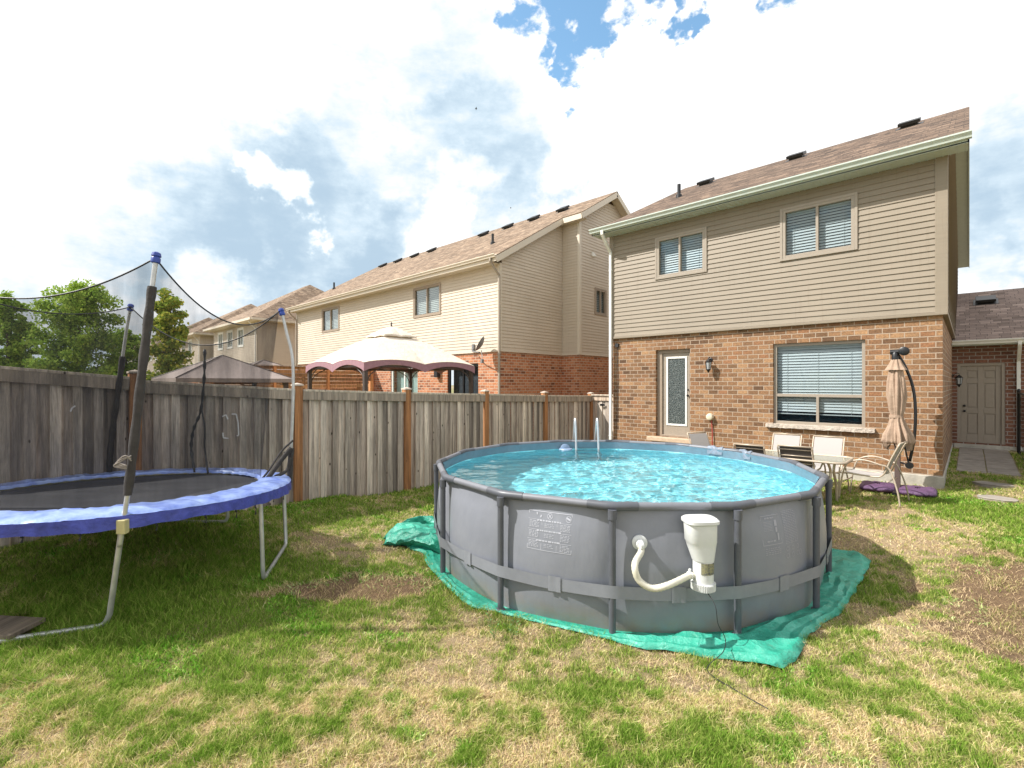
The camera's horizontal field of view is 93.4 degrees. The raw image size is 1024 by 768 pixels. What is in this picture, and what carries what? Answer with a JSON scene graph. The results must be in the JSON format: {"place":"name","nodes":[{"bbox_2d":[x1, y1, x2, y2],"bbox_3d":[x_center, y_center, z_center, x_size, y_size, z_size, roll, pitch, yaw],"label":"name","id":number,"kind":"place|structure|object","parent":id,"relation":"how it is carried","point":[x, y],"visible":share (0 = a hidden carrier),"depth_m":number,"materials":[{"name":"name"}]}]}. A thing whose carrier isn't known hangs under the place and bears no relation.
{"place":"outdoors","nodes":[
{"label":"outdoors","id":0,"kind":"place"},
{"bbox_2d":[357,381,372,390],"bbox_3d":[-6.195,0.940,20.232,1.170,2.120,0.120,0,0,43],"label":"board fence","id":1,"kind":"object","parent":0,"point":[370,386],"visible":0.16,"depth_m":19.96,"materials":[{"name":"brown wood"}]},
{"bbox_2d":[0,385,1023,767],"bbox_3d":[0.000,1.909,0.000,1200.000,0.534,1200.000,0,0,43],"label":"ground","id":2,"kind":"structure","parent":0,"point":[864,533],"depth_m":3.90,"materials":[{"name":"plant"}]},
{"bbox_2d":[0,289,31,366],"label":"tree","id":3,"kind":"object","parent":2,"relation":"on","point":[14,351],"visible":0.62,"depth_m":21.96,"materials":[{"name":"green plant"}]},
{"bbox_2d":[1,316,41,367],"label":"tree","id":4,"kind":"object","parent":2,"relation":"on","point":[31,351],"visible":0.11,"depth_m":25.96,"materials":[{"name":"green plant"}]},
{"bbox_2d":[0,615,45,639],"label":"wooden plank","id":5,"kind":"object","parent":2,"relation":"on","point":[11,626],"visible":1,"depth_m":3.76,"materials":[{"name":"brown wood"}]},
{"bbox_2d":[19,278,130,374],"bbox_3d":[-18.726,-1.150,20.851,3.998,6.907,3.572,0,0,43],"label":"tree","id":6,"kind":"object","parent":2,"relation":"on","point":[78,352],"visible":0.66,"depth_m":20.61,"materials":[{"name":"green plant"}]},
{"bbox_2d":[96,327,150,379],"bbox_3d":[-19.172,-0.268,23.979,2.013,5.148,2.216,0,0,43],"label":"tree","id":7,"kind":"object","parent":2,"relation":"on","point":[131,353],"visible":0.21,"depth_m":23.78,"materials":[{"name":"green plant"}]},
{"bbox_2d":[0,251,294,643],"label":"trampoline","id":8,"kind":"object","parent":2,"relation":"on","point":[85,503],"visible":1,"depth_m":4.58,"materials":[{"name":"metal"}]},
{"bbox_2d":[146,287,194,378],"bbox_3d":[-12.091,-0.552,16.989,1.693,5.713,1.570,0,0,43],"label":"tree","id":9,"kind":"object","parent":2,"relation":"on","point":[169,315],"visible":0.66,"depth_m":16.77,"materials":[{"name":"green plant"}]},
{"bbox_2d":[146,318,212,374],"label":"detached house","id":10,"kind":"structure","parent":2,"relation":"on","point":[150,366],"depth_m":51.82,"materials":[{"name":"beige brick"}]},
{"bbox_2d":[173,304,256,383],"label":"detached house","id":11,"kind":"structure","parent":2,"relation":"on","point":[197,335],"depth_m":39.66,"materials":[{"name":"beige brick"}]},
{"bbox_2d":[188,339,191,352],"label":"window","id":12,"kind":"structure","parent":11,"relation":"in","point":[189,341],"depth_m":40.78,"materials":[{"name":"white glass"}]},
{"bbox_2d":[151,355,291,387],"bbox_3d":[-9.401,0.624,15.665,3.217,3.153,3.217,0,0,43],"label":"pyramid gazebo","id":13,"kind":"object","parent":2,"relation":"on","point":[222,368],"visible":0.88,"depth_m":15.08,"materials":[{"name":"fabric"}]},
{"bbox_2d":[203,285,323,384],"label":"detached house","id":14,"kind":"structure","parent":2,"relation":"on","point":[267,341],"depth_m":31.47,"materials":[{"name":"beige plastic"}]},
{"bbox_2d":[218,332,222,350],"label":"window","id":15,"kind":"structure","parent":14,"relation":"in","point":[220,335],"depth_m":35.10,"materials":[{"name":"white glass"}]},
{"bbox_2d":[227,330,232,348],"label":"window","id":16,"kind":"structure","parent":14,"relation":"in","point":[230,332],"depth_m":33.69,"materials":[{"name":"white glass"}]},
{"bbox_2d":[237,327,243,347],"bbox_3d":[-17.910,-3.100,32.271,1.200,1.300,0.475,0,0,43],"label":"window","id":17,"kind":"structure","parent":14,"relation":"in","point":[240,331],"depth_m":32.19,"materials":[{"name":"white metal"}]},
{"bbox_2d":[221,360,306,384],"bbox_3d":[-11.935,0.513,23.166,3.017,3.373,3.017,0,0,43],"label":"pyramid gazebo","id":18,"kind":"object","parent":2,"relation":"on","point":[263,362],"visible":0.2,"depth_m":22.99,"materials":[{"name":"fabric"}]},
{"bbox_2d":[210,364,373,390],"bbox_3d":[-8.335,0.790,19.071,0.220,3.020,6.310,0,0,43],"label":"slat screen","id":19,"kind":"object","parent":2,"relation":"on","point":[347,378],"visible":0.16,"depth_m":19.66,"materials":[{"name":"brown wood"}]},
{"bbox_2d":[0,366,593,548],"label":"wooden fence","id":20,"kind":"object","parent":2,"relation":"on","point":[54,423],"visible":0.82,"depth_m":7.53,"materials":[{"name":"brown wood"}]},
{"bbox_2d":[306,322,474,393],"bbox_3d":[-3.734,0.090,14.942,3.454,4.020,3.825,0,0,43],"label":"canopy gazebo","id":21,"kind":"object","parent":2,"relation":"on","point":[391,348],"visible":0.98,"depth_m":14.12,"materials":[{"name":"beige fabric"}]},
{"bbox_2d":[285,191,630,443],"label":"semi detached house","id":22,"kind":"structure","parent":2,"relation":"on","point":[528,299],"depth_m":18.10,"materials":[{"name":"beige plastic"}]},
{"bbox_2d":[322,306,339,332],"bbox_3d":[-8.927,-3.210,24.268,1.950,1.300,0.470,0,0,43],"label":"window","id":23,"kind":"structure","parent":22,"relation":"in","point":[330,316],"depth_m":24.30,"materials":[{"name":"clear glass"}]},
{"bbox_2d":[391,368,417,392],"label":"sliding door","id":24,"kind":"structure","parent":22,"relation":"in","point":[402,381],"depth_m":20.32,"materials":[{"name":"white glass"}]},
{"bbox_2d":[413,282,440,318],"bbox_3d":[-3.147,-3.205,18.788,1.860,1.290,0.470,0,0,43],"label":"window","id":25,"kind":"structure","parent":22,"relation":"in","point":[426,299],"depth_m":18.80,"materials":[{"name":"clear glass"}]},
{"bbox_2d":[448,363,477,393],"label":"sliding door","id":26,"kind":"structure","parent":22,"relation":"in","point":[461,382],"depth_m":17.65,"materials":[{"name":"black glass"}]},
{"bbox_2d":[471,336,483,362],"bbox_3d":[-1.090,-1.116,16.022,0.317,0.912,1.666,0,0,-16],"label":"satellite dish","id":27,"kind":"object","parent":22,"relation":"attached to","point":[480,344],"visible":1,"depth_m":15.76,"materials":[{"name":"grey metal"}]},
{"bbox_2d":[594,287,606,315],"bbox_3d":[3.297,-3.190,18.943,0.470,1.140,0.910,0,0,43],"label":"window","id":28,"kind":"structure","parent":22,"relation":"in","point":[600,294],"depth_m":18.89,"materials":[{"name":"clear glass"}]},
{"bbox_2d":[486,613,499,637],"bbox_3d":[-0.168,1.965,3.883,0.132,0.215,0.095,0,0,29],"label":"weed","id":29,"kind":"object","parent":2,"relation":"on","point":[493,625],"visible":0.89,"depth_m":3.90,"materials":[{"name":"green plant"}]},
{"bbox_2d":[503,611,520,638],"bbox_3d":[0.006,1.966,3.912,0.138,0.214,0.123,0,0,43],"label":"weed","id":30,"kind":"object","parent":2,"relation":"on","point":[512,632],"visible":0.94,"depth_m":3.91,"materials":[{"name":"green plant"}]},
{"bbox_2d":[591,394,612,439],"bbox_3d":[2.675,1.255,13.586,0.957,1.919,0.160,0,0,43],"label":"return fence","id":31,"kind":"object","parent":2,"relation":"on","point":[601,407],"visible":0.45,"depth_m":13.69,"materials":[{"name":"beige wood"}]},
{"bbox_2d":[383,516,870,667],"bbox_3d":[1.327,1.942,6.183,4.973,0.265,4.827,0,0,43],"label":"ground sheet","id":32,"kind":"object","parent":2,"relation":"on","point":[776,641],"visible":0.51,"depth_m":4.10,"materials":[{"name":"teal plastic"}]},
{"bbox_2d":[433,440,832,633],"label":"swimming pool","id":33,"kind":"structure","parent":2,"relation":"on","point":[550,528],"depth_m":4.33,"materials":[{"name":"grey plastic"}]},
{"bbox_2d":[573,418,599,449],"bbox_3d":[1.303,1.342,8.578,0.427,1.490,1.008,0,0,-1],"label":"pool ladder","id":34,"kind":"object","parent":33,"relation":"attached to","point":[596,430],"visible":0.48,"depth_m":8.43,"materials":[{"name":"metal"}]},
{"bbox_2d":[631,514,767,708],"bbox_3d":[1.267,1.556,3.506,0.726,0.988,0.965,0,0,4],"label":"skimmer filter","id":35,"kind":"object","parent":33,"relation":"attached to","point":[700,533],"visible":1,"depth_m":3.78,"materials":[{"name":"white plastic"}]},
{"bbox_2d":[687,432,709,445],"bbox_3d":[3.953,1.481,9.660,0.631,0.969,0.814,0,0,-19],"label":"patio chair","id":36,"kind":"object","parent":2,"relation":"on","point":[699,438],"visible":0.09,"depth_m":9.95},
{"bbox_2d":[733,443,765,454],"bbox_3d":[4.121,1.468,8.130,0.814,0.969,0.631,0,0,-45],"label":"basement window","id":37,"kind":"structure","parent":2,"relation":"on","point":[760,449],"depth_m":7.86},
{"bbox_2d":[589,107,971,488],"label":"brick house","id":38,"kind":"structure","parent":2,"relation":"on","point":[803,293],"depth_m":10.19,"materials":[{"name":"brick"}]},
{"bbox_2d":[647,349,691,443],"bbox_3d":[3.911,0.280,11.822,1.150,2.260,0.380,0,0,43],"label":"door","id":39,"kind":"structure","parent":38,"relation":"in","point":[673,366],"depth_m":11.93,"materials":[{"name":"white metal"}]},
{"bbox_2d":[655,227,706,279],"bbox_3d":[4.202,-3.125,11.794,1.390,1.150,0.470,0,0,43],"label":"window","id":40,"kind":"structure","parent":38,"relation":"in","point":[684,253],"depth_m":11.71,"materials":[{"name":"clear glass"}]},
{"bbox_2d":[780,192,857,261],"bbox_3d":[6.267,-3.120,9.837,1.440,1.200,0.470,0,0,43],"label":"window","id":41,"kind":"structure","parent":38,"relation":"in","point":[829,225],"depth_m":9.75,"materials":[{"name":"clear glass"}]},
{"bbox_2d":[765,340,874,432],"bbox_3d":[6.295,-0.005,9.881,1.880,1.890,0.567,0,0,43],"label":"window","id":42,"kind":"structure","parent":38,"relation":"in","point":[821,385],"depth_m":9.86,"materials":[{"name":"clear glass"}]},
{"bbox_2d":[771,433,801,449],"bbox_3d":[4.951,1.421,8.831,0.631,0.969,0.814,0,0,41],"label":"patio chair","id":43,"kind":"object","parent":2,"relation":"on","point":[785,439],"visible":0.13,"depth_m":9.08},
{"bbox_2d":[777,444,825,500],"bbox_3d":[4.596,1.432,7.707,0.631,0.969,0.814,0,0,41],"label":"patio chair","id":44,"kind":"object","parent":2,"relation":"on","point":[796,452],"visible":0.3,"depth_m":7.46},
{"bbox_2d":[765,449,853,499],"bbox_3d":[4.553,1.535,7.913,1.654,0.760,0.884,0,0,43],"label":"patio table","id":45,"kind":"object","parent":2,"relation":"on","point":[828,460],"visible":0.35,"depth_m":7.57,"materials":[{"name":"white glass"}]},
{"bbox_2d":[811,435,849,495],"bbox_3d":[5.398,1.415,8.365,0.814,0.969,0.631,0,0,-45],"label":"patio chair","id":46,"kind":"object","parent":2,"relation":"on","point":[832,445],"visible":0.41,"depth_m":8.52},
{"bbox_2d":[838,441,909,507],"bbox_3d":[5.804,1.381,7.744,0.631,0.969,0.814,0,0,-41],"label":"patio chair","id":47,"kind":"object","parent":2,"relation":"on","point":[866,473],"visible":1,"depth_m":7.67,"materials":[{"name":"beige metal"}]},
{"bbox_2d":[859,480,895,492],"bbox_3d":[6.409,1.795,8.461,0.506,0.126,0.660,0,0,43],"label":"weight bag","id":48,"kind":"object","parent":2,"relation":"on","point":[875,486],"visible":0.91,"depth_m":8.30,"materials":[{"name":"purple fabric"}]},
{"bbox_2d":[880,347,916,494],"bbox_3d":[6.640,0.603,8.312,0.786,2.476,0.711,0,0,2],"label":"cantilever parasol","id":49,"kind":"object","parent":2,"relation":"on","point":[897,431],"visible":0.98,"depth_m":8.22,"materials":[{"name":"beige fabric"}]},
{"bbox_2d":[898,485,937,497],"bbox_3d":[6.801,1.795,8.090,0.506,0.126,0.660,0,0,43],"label":"weight bag","id":50,"kind":"object","parent":2,"relation":"on","point":[917,491],"visible":0.92,"depth_m":7.93,"materials":[{"name":"purple fabric"}]},
{"bbox_2d":[952,288,1023,450],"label":"brick garage","id":51,"kind":"structure","parent":2,"relation":"on","point":[987,362],"depth_m":12.74,"materials":[{"name":"brick"}]},
{"bbox_2d":[957,363,1004,444],"bbox_3d":[12.368,0.505,12.733,0.910,2.110,0.080,0,0,43],"label":"door","id":52,"kind":"structure","parent":51,"relation":"in","point":[981,394],"depth_m":12.73,"materials":[{"name":"beige metal"}]},
{"bbox_2d":[956,447,1020,476],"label":"path","id":53,"kind":"structure","parent":2,"relation":"on","point":[996,460],"depth_m":10.45,"materials":[{"name":"grey concrete"}]},
{"bbox_2d":[972,481,1014,487],"bbox_3d":[8.479,1.788,8.477,0.432,0.072,0.486,0,0,-9],"label":"stepping stone","id":54,"kind":"object","parent":2,"relation":"on","point":[990,484],"visible":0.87,"depth_m":8.44,"materials":[{"name":"grey stone"}]},
{"bbox_2d":[977,495,1017,502],"bbox_3d":[7.697,1.842,7.653,0.465,0.072,0.442,0,0,43],"label":"stepping stone","id":55,"kind":"object","parent":2,"relation":"on","point":[998,498],"visible":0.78,"depth_m":7.61,"materials":[{"name":"beige stone"}]},
{"bbox_2d":[1017,389,1023,460],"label":"chain link fence","id":56,"kind":"object","parent":2,"relation":"on","point":[1019,419],"visible":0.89,"depth_m":11.43,"materials":[{"name":"black metal"}]},
{"bbox_2d":[0,0,1023,384],"label":"sky","id":57,"kind":"structure","parent":0,"point":[267,150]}
]}

